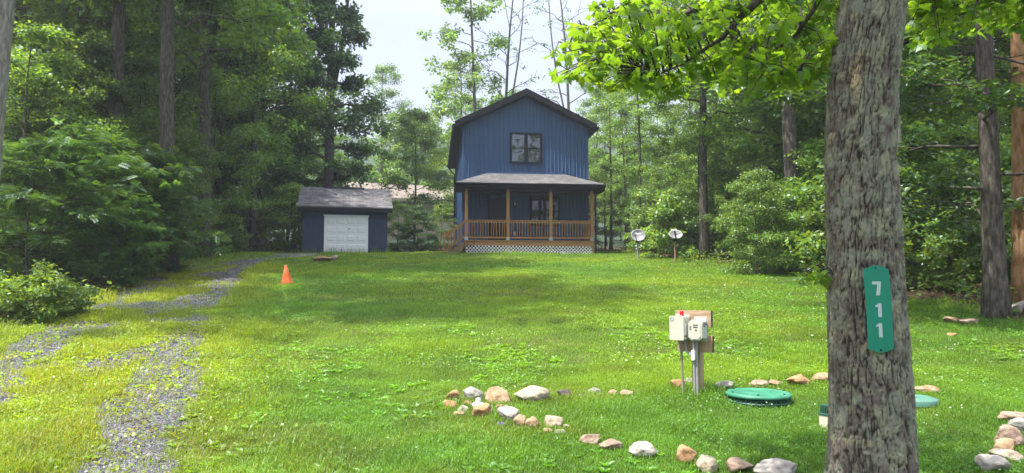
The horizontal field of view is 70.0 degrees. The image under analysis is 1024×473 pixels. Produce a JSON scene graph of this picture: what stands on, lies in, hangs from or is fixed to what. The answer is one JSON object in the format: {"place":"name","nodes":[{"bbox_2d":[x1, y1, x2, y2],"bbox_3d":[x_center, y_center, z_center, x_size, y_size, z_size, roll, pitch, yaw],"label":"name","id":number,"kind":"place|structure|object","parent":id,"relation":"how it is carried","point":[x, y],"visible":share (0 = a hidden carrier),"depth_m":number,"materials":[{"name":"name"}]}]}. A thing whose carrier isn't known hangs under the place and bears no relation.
{"place":"outdoors","nodes":[
{"label":"outdoors","id":0,"kind":"place"},
{"bbox_2d":[0,254,308,472],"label":"gravel","id":1,"kind":"structure","parent":0,"point":[119,435],"depth_m":8.30,"materials":[{"name":"grey gravel"}]},
{"bbox_2d":[0,135,1023,472],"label":"ground","id":2,"kind":"structure","parent":0,"point":[620,247],"depth_m":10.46,"materials":[{"name":"green plant"}]},
{"bbox_2d":[0,0,15,176],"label":"oak tree","id":3,"kind":"object","parent":2,"relation":"on","point":[7,12],"visible":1,"depth_m":12.94,"materials":[{"name":"grey plant"}]},
{"bbox_2d":[0,258,85,327],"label":"shrub","id":4,"kind":"object","parent":2,"relation":"on","point":[44,284],"visible":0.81,"depth_m":12.00,"materials":[{"name":"green plant"}]},
{"bbox_2d":[0,67,101,273],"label":"sapling","id":5,"kind":"object","parent":2,"relation":"on","point":[34,101],"visible":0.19,"depth_m":20.35,"materials":[{"name":"green plant"}]},
{"bbox_2d":[12,0,97,114],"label":"tree","id":6,"kind":"object","parent":2,"relation":"on","point":[65,5],"visible":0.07,"depth_m":30.16,"materials":[{"name":"green plant"}]},
{"bbox_2d":[0,20,131,276],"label":"sapling","id":7,"kind":"object","parent":2,"relation":"on","point":[56,38],"visible":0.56,"depth_m":19.85,"materials":[{"name":"green plant"}]},
{"bbox_2d":[34,276,98,318],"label":"shrub","id":8,"kind":"object","parent":2,"relation":"on","point":[81,301],"visible":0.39,"depth_m":13.13,"materials":[{"name":"green plant"}]},
{"bbox_2d":[0,130,152,281],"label":"locust sapling","id":9,"kind":"object","parent":2,"relation":"on","point":[44,153],"visible":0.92,"depth_m":16.61,"materials":[{"name":"green plant"}]},
{"bbox_2d":[6,45,148,266],"bbox_3d":[-13.425,-2.324,22.692,5.092,7.548,4.572,-4,-5,45],"label":"sapling","id":10,"kind":"object","parent":2,"relation":"on","point":[98,105],"visible":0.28,"depth_m":22.58,"materials":[{"name":"green plant"}]},
{"bbox_2d":[0,108,167,275],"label":"locust sapling","id":11,"kind":"object","parent":2,"relation":"on","point":[38,130],"visible":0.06,"depth_m":21.03,"materials":[{"name":"green plant"}]},
{"bbox_2d":[1,33,176,260],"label":"sapling","id":12,"kind":"object","parent":2,"relation":"on","point":[92,45],"visible":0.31,"depth_m":22.77,"materials":[{"name":"green plant"}]},
{"bbox_2d":[0,118,202,281],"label":"locust sapling","id":13,"kind":"object","parent":2,"relation":"on","point":[92,136],"visible":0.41,"depth_m":19.00,"materials":[{"name":"green plant"}]},
{"bbox_2d":[5,2,203,241],"bbox_3d":[-14.225,-3.400,24.824,5.900,9.739,6.570,-2,-4,25],"label":"sapling","id":14,"kind":"object","parent":2,"relation":"on","point":[103,18],"visible":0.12,"depth_m":25.03,"materials":[{"name":"green plant"}]},
{"bbox_2d":[41,193,179,285],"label":"locust sapling","id":15,"kind":"object","parent":2,"relation":"on","point":[148,228],"visible":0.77,"depth_m":18.00,"materials":[{"name":"green plant"}]},
{"bbox_2d":[7,0,225,123],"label":"tree","id":16,"kind":"object","parent":2,"relation":"on","point":[47,6],"visible":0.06,"depth_m":31.00,"materials":[{"name":"green plant"}]},
{"bbox_2d":[21,0,227,270],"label":"oak tree","id":17,"kind":"object","parent":2,"relation":"on","point":[117,23],"visible":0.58,"depth_m":23.99,"materials":[{"name":"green plant"}]},
{"bbox_2d":[47,139,235,277],"bbox_3d":[-10.758,-0.607,21.393,5.353,4.318,5.397,-2,-5,31],"label":"locust sapling","id":18,"kind":"object","parent":2,"relation":"on","point":[160,155],"visible":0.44,"depth_m":20.92,"materials":[{"name":"green plant"}]},
{"bbox_2d":[91,50,211,243],"bbox_3d":[-12.516,-2.372,24.518,5.092,7.548,4.572,-4,-5,43],"label":"sapling","id":19,"kind":"object","parent":2,"relation":"on","point":[151,85],"visible":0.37,"depth_m":24.29,"materials":[{"name":"green plant"}]},
{"bbox_2d":[105,0,199,105],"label":"tree","id":20,"kind":"object","parent":2,"relation":"on","point":[158,17],"visible":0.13,"depth_m":36.28,"materials":[{"name":"green plant"}]},
{"bbox_2d":[96,186,219,272],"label":"locust sapling","id":21,"kind":"object","parent":2,"relation":"on","point":[190,257],"visible":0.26,"depth_m":22.02,"materials":[{"name":"green plant"}]},
{"bbox_2d":[55,0,314,272],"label":"oak tree","id":22,"kind":"object","parent":2,"relation":"on","point":[166,105],"visible":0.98,"depth_m":23.46,"materials":[{"name":"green plant"}]},
{"bbox_2d":[0,306,370,472],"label":"seedlings","id":23,"kind":"object","parent":2,"relation":"on","point":[143,406],"visible":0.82,"depth_m":7.88,"materials":[{"name":"green plant"}]},
{"bbox_2d":[154,126,230,262],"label":"sapling","id":24,"kind":"object","parent":2,"relation":"on","point":[194,150],"visible":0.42,"depth_m":27.72,"materials":[{"name":"green plant"}]},
{"bbox_2d":[105,0,308,258],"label":"oak tree","id":25,"kind":"object","parent":2,"relation":"on","point":[153,32],"visible":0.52,"depth_m":30.17,"materials":[{"name":"green plant"}]},
{"bbox_2d":[146,62,276,239],"bbox_3d":[-13.680,-3.342,33.811,5.458,9.009,6.078,-2,-4,24],"label":"sapling","id":26,"kind":"object","parent":2,"relation":"on","point":[231,96],"visible":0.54,"depth_m":33.66,"materials":[{"name":"green plant"}]},
{"bbox_2d":[183,128,253,249],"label":"sapling","id":27,"kind":"object","parent":2,"relation":"on","point":[226,187],"visible":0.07,"depth_m":37.95,"materials":[{"name":"green plant"}]},
{"bbox_2d":[142,0,297,247],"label":"tree","id":28,"kind":"object","parent":2,"relation":"on","point":[225,62],"visible":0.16,"depth_m":37.47,"materials":[{"name":"green plant"}]},
{"bbox_2d":[127,0,322,140],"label":"tree","id":29,"kind":"object","parent":2,"relation":"on","point":[231,64],"visible":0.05,"depth_m":42.91,"materials":[{"name":"green plant"}]},
{"bbox_2d":[213,206,253,252],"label":"bush","id":30,"kind":"object","parent":2,"relation":"on","point":[236,235],"visible":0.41,"depth_m":34.30,"materials":[{"name":"green plant"}]},
{"bbox_2d":[157,1,317,237],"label":"oak tree","id":31,"kind":"object","parent":2,"relation":"on","point":[281,88],"visible":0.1,"depth_m":40.31,"materials":[{"name":"green plant"}]},
{"bbox_2d":[210,101,277,244],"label":"sapling","id":32,"kind":"object","parent":2,"relation":"on","point":[262,185],"visible":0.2,"depth_m":39.93,"materials":[{"name":"green plant"}]},
{"bbox_2d":[161,0,350,251],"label":"oak tree","id":33,"kind":"object","parent":2,"relation":"on","point":[286,161],"visible":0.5,"depth_m":38.05,"materials":[{"name":"green plant"}]},
{"bbox_2d":[174,0,338,242],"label":"tree","id":34,"kind":"object","parent":2,"relation":"on","point":[304,27],"visible":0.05,"depth_m":44.48,"materials":[{"name":"green plant"}]},
{"bbox_2d":[234,201,289,251],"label":"bush","id":35,"kind":"object","parent":2,"relation":"on","point":[267,211],"visible":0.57,"depth_m":38.78,"materials":[{"name":"green plant"}]},
{"bbox_2d":[210,0,346,244],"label":"tree","id":36,"kind":"object","parent":2,"relation":"on","point":[333,38],"visible":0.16,"depth_m":42.28,"materials":[{"name":"green plant"}]},
{"bbox_2d":[262,180,303,251],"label":"shrub","id":37,"kind":"object","parent":2,"relation":"on","point":[294,196],"visible":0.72,"depth_m":37.33,"materials":[{"name":"green plant"}]},
{"bbox_2d":[261,109,335,247],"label":"sapling","id":38,"kind":"object","parent":2,"relation":"on","point":[310,158],"visible":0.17,"depth_m":44.66,"materials":[{"name":"green plant"}]},
{"bbox_2d":[240,0,392,194],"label":"oak tree","id":39,"kind":"object","parent":2,"relation":"on","point":[346,18],"visible":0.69,"depth_m":44.17,"materials":[{"name":"green plant"}]},
{"bbox_2d":[297,186,392,252],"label":"shed","id":40,"kind":"structure","parent":2,"relation":"on","point":[338,219],"depth_m":36.19,"materials":[{"name":"blue paint"}]},
{"bbox_2d":[326,216,365,252],"bbox_3d":[-8.177,-0.084,36.072,1.938,1.838,0.037,1,-4,-13],"label":"garage door","id":41,"kind":"structure","parent":40,"relation":"in","point":[342,232],"depth_m":36.07,"materials":[{"name":"white paint"}]},
{"bbox_2d":[351,62,414,182],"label":"tree","id":42,"kind":"object","parent":2,"relation":"on","point":[390,94],"visible":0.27,"depth_m":83.75,"materials":[{"name":"green plant"}]},
{"bbox_2d":[344,182,453,238],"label":"house","id":43,"kind":"structure","parent":2,"relation":"on","point":[429,206],"depth_m":63.60,"materials":[{"name":"beige"}]},
{"bbox_2d":[387,199,418,250],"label":"shrub","id":44,"kind":"object","parent":2,"relation":"on","point":[400,224],"visible":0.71,"depth_m":40.10,"materials":[{"name":"green plant"}]},
{"bbox_2d":[364,106,454,186],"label":"tree","id":45,"kind":"object","parent":2,"relation":"on","point":[397,145],"visible":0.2,"depth_m":70.56,"materials":[{"name":"green plant"}]},
{"bbox_2d":[372,106,454,246],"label":"tree","id":46,"kind":"object","parent":2,"relation":"on","point":[406,119],"visible":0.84,"depth_m":47.02,"materials":[{"name":"green plant"}]},
{"bbox_2d":[394,203,438,250],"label":"shrub","id":47,"kind":"object","parent":2,"relation":"on","point":[415,215],"visible":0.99,"depth_m":39.45,"materials":[{"name":"green plant"}]},
{"bbox_2d":[418,202,456,249],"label":"shrub","id":48,"kind":"object","parent":2,"relation":"on","point":[439,208],"visible":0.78,"depth_m":40.97,"materials":[{"name":"green plant"}]},
{"bbox_2d":[409,49,488,211],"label":"tree","id":49,"kind":"object","parent":2,"relation":"on","point":[447,85],"visible":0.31,"depth_m":55.39,"materials":[{"name":"green plant"}]},
{"bbox_2d":[416,0,511,146],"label":"tree","id":50,"kind":"object","parent":2,"relation":"on","point":[471,17],"visible":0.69,"depth_m":52.57,"materials":[{"name":"green plant"}]},
{"bbox_2d":[454,0,545,112],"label":"dead tree","id":51,"kind":"object","parent":2,"relation":"on","point":[507,68],"visible":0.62,"depth_m":53.84,"materials":[{"name":"grey plant"}]},
{"bbox_2d":[0,324,1023,472],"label":"weeds","id":52,"kind":"object","parent":2,"relation":"on","point":[479,376],"visible":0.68,"depth_m":7.88,"materials":[{"name":"green plant"}]},
{"bbox_2d":[0,241,1023,320],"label":"undergrowth","id":53,"kind":"object","parent":2,"relation":"on","point":[714,252],"visible":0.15,"depth_m":17.45,"materials":[{"name":"green plant"}]},
{"bbox_2d":[0,252,1023,328],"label":"fallen leaves","id":54,"kind":"object","parent":2,"relation":"on","point":[935,290],"visible":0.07,"depth_m":17.57,"materials":[{"name":"brown plant"}]},
{"bbox_2d":[0,256,1023,472],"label":"clover","id":55,"kind":"object","parent":2,"relation":"on","point":[746,299],"depth_m":10.22,"materials":[{"name":"green plant"}]},
{"bbox_2d":[443,88,605,253],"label":"house","id":56,"kind":"structure","parent":2,"relation":"on","point":[518,162],"depth_m":35.46,"materials":[{"name":"blue wood"}]},
{"bbox_2d":[490,201,505,239],"bbox_3d":[-0.673,-0.719,35.247,0.760,2.030,0.026,0,-4,-6],"label":"door","id":57,"kind":"structure","parent":56,"relation":"in","point":[497,209],"depth_m":35.25,"materials":[{"name":"metal"}]},
{"bbox_2d":[510,132,541,163],"bbox_3d":[0.684,-4.303,35.615,1.592,1.507,0.048,0,-4,-6],"label":"window","id":58,"kind":"structure","parent":56,"relation":"in","point":[526,148],"depth_m":35.62,"materials":[{"name":"clear glass"}]},
{"bbox_2d":[530,196,559,225],"bbox_3d":[1.592,-1.239,35.504,1.480,1.463,0.048,0,-4,-6],"label":"window","id":59,"kind":"structure","parent":56,"relation":"in","point":[539,205],"depth_m":35.51,"materials":[{"name":"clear glass"}]},
{"bbox_2d":[514,385,549,402],"bbox_3d":[0.193,1.572,7.252,0.360,0.183,0.276,-1,-4,9],"label":"rock","id":60,"kind":"object","parent":2,"relation":"on","point":[533,392],"visible":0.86,"depth_m":7.18,"materials":[{"name":"beige stone"}]},
{"bbox_2d":[521,0,605,119],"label":"dead tree","id":61,"kind":"object","parent":2,"relation":"on","point":[567,84],"visible":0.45,"depth_m":51.46,"materials":[{"name":"grey plant"}]},
{"bbox_2d":[573,81,634,234],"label":"tree","id":62,"kind":"object","parent":2,"relation":"on","point":[585,104],"visible":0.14,"depth_m":72.57,"materials":[{"name":"green plant"}]},
{"bbox_2d":[587,78,631,245],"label":"tree","id":63,"kind":"object","parent":2,"relation":"on","point":[602,129],"visible":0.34,"depth_m":49.25,"materials":[{"name":"green plant"}]},
{"bbox_2d":[589,159,634,249],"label":"sapling","id":64,"kind":"object","parent":2,"relation":"on","point":[601,172],"visible":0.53,"depth_m":42.09,"materials":[{"name":"green plant"}]},
{"bbox_2d":[584,79,651,249],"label":"tree","id":65,"kind":"object","parent":2,"relation":"on","point":[614,167],"visible":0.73,"depth_m":40.57,"materials":[{"name":"green plant"}]},
{"bbox_2d":[592,90,652,249],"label":"tree","id":66,"kind":"object","parent":2,"relation":"on","point":[627,149],"visible":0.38,"depth_m":43.54,"materials":[{"name":"green plant"}]},
{"bbox_2d":[597,154,654,243],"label":"tree","id":67,"kind":"object","parent":2,"relation":"on","point":[620,229],"visible":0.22,"depth_m":46.15,"materials":[{"name":"green plant"}]},
{"bbox_2d":[590,80,663,242],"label":"tree","id":68,"kind":"object","parent":2,"relation":"on","point":[643,140],"visible":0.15,"depth_m":53.10,"materials":[{"name":"green plant"}]},
{"bbox_2d":[593,5,674,252],"bbox_3d":[6.093,-5.422,36.342,4.083,13.091,4.541,-1,-4,14],"label":"tree","id":69,"kind":"object","parent":2,"relation":"on","point":[639,113],"visible":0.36,"depth_m":36.36,"materials":[{"name":"green plant"}]},
{"bbox_2d":[629,441,658,458],"bbox_3d":[1.014,1.645,5.622,0.237,0.126,0.195,0,-4,2],"label":"rock","id":70,"kind":"object","parent":2,"relation":"on","point":[646,448],"visible":0.98,"depth_m":5.55,"materials":[{"name":"white stone"}]},
{"bbox_2d":[619,207,669,252],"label":"bush","id":71,"kind":"object","parent":2,"relation":"on","point":[637,220],"visible":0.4,"depth_m":34.73,"materials":[{"name":"green plant"}]},
{"bbox_2d":[621,134,697,239],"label":"sapling","id":72,"kind":"object","parent":2,"relation":"on","point":[657,153],"visible":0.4,"depth_m":36.50,"materials":[{"name":"green plant"}]},
{"bbox_2d":[624,164,697,253],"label":"sapling","id":73,"kind":"object","parent":2,"relation":"on","point":[656,172],"visible":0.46,"depth_m":33.60,"materials":[{"name":"green plant"}]},
{"bbox_2d":[635,83,697,245],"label":"tree","id":74,"kind":"object","parent":2,"relation":"on","point":[670,122],"visible":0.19,"depth_m":49.65,"materials":[{"name":"green plant"}]},
{"bbox_2d":[633,188,712,258],"bbox_3d":[6.714,-0.226,30.565,3.176,3.444,3.126,0,-4,2],"label":"bush","id":75,"kind":"object","parent":2,"relation":"on","point":[663,238],"visible":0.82,"depth_m":30.19,"materials":[{"name":"green plant"}]},
{"bbox_2d":[669,310,713,395],"bbox_3d":[1.880,1.355,7.576,0.405,1.170,0.307,-3,-5,37],"label":"control panel","id":76,"kind":"object","parent":2,"relation":"on","point":[688,329],"visible":0.91,"depth_m":7.54,"materials":[{"name":"beige plastic"}]},
{"bbox_2d":[661,47,722,158],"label":"tree","id":77,"kind":"object","parent":2,"relation":"on","point":[677,112],"visible":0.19,"depth_m":45.28,"materials":[{"name":"green plant"}]},
{"bbox_2d":[649,113,736,244],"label":"sapling","id":78,"kind":"object","parent":2,"relation":"on","point":[678,162],"visible":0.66,"depth_m":30.47,"materials":[{"name":"green plant"}]},
{"bbox_2d":[619,0,767,260],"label":"tree","id":79,"kind":"object","parent":2,"relation":"on","point":[704,243],"visible":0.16,"depth_m":29.23,"materials":[{"name":"green plant"}]},
{"bbox_2d":[679,163,733,252],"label":"sapling","id":80,"kind":"object","parent":2,"relation":"on","point":[709,192],"visible":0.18,"depth_m":34.25,"materials":[{"name":"green plant"}]},
{"bbox_2d":[639,0,836,269],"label":"oak tree","id":81,"kind":"object","parent":2,"relation":"on","point":[789,133],"visible":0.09,"depth_m":24.28,"materials":[{"name":"green plant"}]},
{"bbox_2d":[653,0,830,186],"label":"tree","id":82,"kind":"object","parent":2,"relation":"on","point":[765,113],"visible":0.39,"depth_m":27.48,"materials":[{"name":"green plant"}]},
{"bbox_2d":[714,146,783,264],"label":"sapling","id":83,"kind":"object","parent":2,"relation":"on","point":[759,155],"visible":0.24,"depth_m":26.18,"materials":[{"name":"green plant"}]},
{"bbox_2d":[699,165,805,274],"bbox_3d":[7.359,-0.371,22.041,2.778,3.553,2.833,3,-5,-41],"label":"shrub","id":84,"kind":"object","parent":2,"relation":"on","point":[755,202],"visible":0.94,"depth_m":21.85,"materials":[{"name":"green plant"}]},
{"bbox_2d":[725,387,791,407],"bbox_3d":[2.451,1.657,7.272,0.629,0.246,0.629,0,-4,0],"label":"septic lid","id":85,"kind":"object","parent":2,"relation":"on","point":[768,396],"visible":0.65,"depth_m":7.08,"materials":[{"name":"green plastic"}]},
{"bbox_2d":[695,0,829,147],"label":"tree","id":86,"kind":"object","parent":2,"relation":"on","point":[726,102],"visible":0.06,"depth_m":41.34,"materials":[{"name":"green plant"}]},
{"bbox_2d":[753,458,796,472],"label":"rock","id":87,"kind":"object","parent":2,"relation":"on","point":[774,465],"visible":1,"depth_m":5.13,"materials":[{"name":"white stone"}]},
{"bbox_2d":[541,0,1023,472],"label":"maple tree","id":88,"kind":"object","parent":2,"relation":"on","point":[872,423],"visible":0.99,"depth_m":4.07,"materials":[{"name":"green plant"}]},
{"bbox_2d":[863,265,893,352],"bbox_3d":[1.931,0.382,3.856,0.146,0.459,0.012,0,-4,5],"label":"house number sign","id":89,"kind":"object","parent":88,"relation":"attached to","point":[878,308],"visible":1,"depth_m":3.86,"materials":[{"name":"green metal"}]},
{"bbox_2d":[750,186,824,273],"bbox_3d":[8.623,-0.133,22.592,2.333,2.984,2.380,-2,-4,25],"label":"shrub","id":90,"kind":"object","parent":2,"relation":"on","point":[794,223],"visible":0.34,"depth_m":22.34,"materials":[{"name":"green plant"}]},
{"bbox_2d":[772,133,824,263],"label":"sapling","id":91,"kind":"object","parent":2,"relation":"on","point":[810,154],"visible":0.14,"depth_m":23.23,"materials":[{"name":"green plant"}]},
{"bbox_2d":[783,185,825,274],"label":"sapling","id":92,"kind":"object","parent":2,"relation":"on","point":[799,231],"visible":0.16,"depth_m":21.12,"materials":[{"name":"green plant"}]},
{"bbox_2d":[720,9,957,163],"bbox_3d":[12.864,-10.690,27.176,11.550,24.396,12.141,4,-5,-43],"label":"tree","id":93,"kind":"object","parent":2,"relation":"on","point":[776,126],"visible":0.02,"depth_m":27.14,"materials":[{"name":"green plant"}]},
{"bbox_2d":[782,186,937,288],"bbox_3d":[8.665,0.089,18.239,3.199,3.470,3.149,2,-5,-30],"label":"bush","id":94,"kind":"object","parent":2,"relation":"on","point":[819,251],"visible":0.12,"depth_m":18.30,"materials":[{"name":"green plant"}]},
{"bbox_2d":[740,0,999,152],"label":"tree","id":95,"kind":"object","parent":2,"relation":"on","point":[813,111],"visible":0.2,"depth_m":24.61,"materials":[{"name":"green plant"}]},
{"bbox_2d":[779,158,966,281],"bbox_3d":[10.146,-0.375,20.529,4.507,4.482,4.953,1,-4,-14],"label":"bush","id":96,"kind":"object","parent":2,"relation":"on","point":[803,190],"visible":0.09,"depth_m":20.62,"materials":[{"name":"green plant"}]},
{"bbox_2d":[729,0,1023,320],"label":"oak tree","id":97,"kind":"object","parent":2,"relation":"on","point":[988,97],"visible":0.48,"depth_m":12.74,"materials":[{"name":"green plant"}]},
{"bbox_2d":[899,49,979,266],"bbox_3d":[12.547,-2.094,22.499,4.762,7.058,4.276,3,-5,-38],"label":"sapling","id":98,"kind":"object","parent":2,"relation":"on","point":[956,131],"visible":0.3,"depth_m":21.94,"materials":[{"name":"green plant"}]},
{"bbox_2d":[903,0,1010,164],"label":"tree","id":99,"kind":"object","parent":2,"relation":"on","point":[1003,38],"visible":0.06,"depth_m":26.97,"materials":[{"name":"green plant"}]},
{"bbox_2d":[904,199,1011,294],"bbox_3d":[10.762,0.417,17.299,2.460,2.710,2.498,4,-5,-43],"label":"bush","id":100,"kind":"object","parent":2,"relation":"on","point":[973,263],"visible":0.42,"depth_m":17.25,"materials":[{"name":"green plant"}]},
{"bbox_2d":[911,161,1011,283],"bbox_3d":[13.265,-0.186,20.531,3.980,3.958,4.375,-1,-4,20],"label":"bush","id":101,"kind":"object","parent":2,"relation":"on","point":[971,173],"visible":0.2,"depth_m":20.36,"materials":[{"name":"green plant"}]},
{"bbox_2d":[948,140,1011,273],"bbox_3d":[14.639,-0.450,20.538,4.719,4.693,5.186,-1,-4,16],"label":"bush","id":102,"kind":"object","parent":2,"relation":"on","point":[1004,158],"visible":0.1,"depth_m":20.42,"materials":[{"name":"green plant"}]},
{"bbox_2d":[959,101,1010,203],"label":"sapling","id":103,"kind":"object","parent":2,"relation":"on","point":[1007,117],"visible":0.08,"depth_m":23.25,"materials":[{"name":"green plant"}]},
{"bbox_2d":[974,454,1010,472],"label":"rock","id":104,"kind":"object","parent":2,"relation":"on","point":[986,462],"visible":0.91,"depth_m":5.12,"materials":[{"name":"white stone"}]},
{"bbox_2d":[994,424,1023,444],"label":"rock","id":105,"kind":"object","parent":2,"relation":"on","point":[1009,431],"visible":0.63,"depth_m":5.78,"materials":[{"name":"beige stone"}]},
{"bbox_2d":[1010,4,1023,304],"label":"dead tree","id":106,"kind":"object","parent":2,"relation":"on","point":[1017,162],"visible":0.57,"depth_m":14.63,"materials":[{"name":"brown bark"},{"name":"wood"}]},
{"bbox_2d":[176,0,1005,137],"label":"sky","id":107,"kind":"structure","parent":0,"point":[393,26],"materials":[{"name":"white"}]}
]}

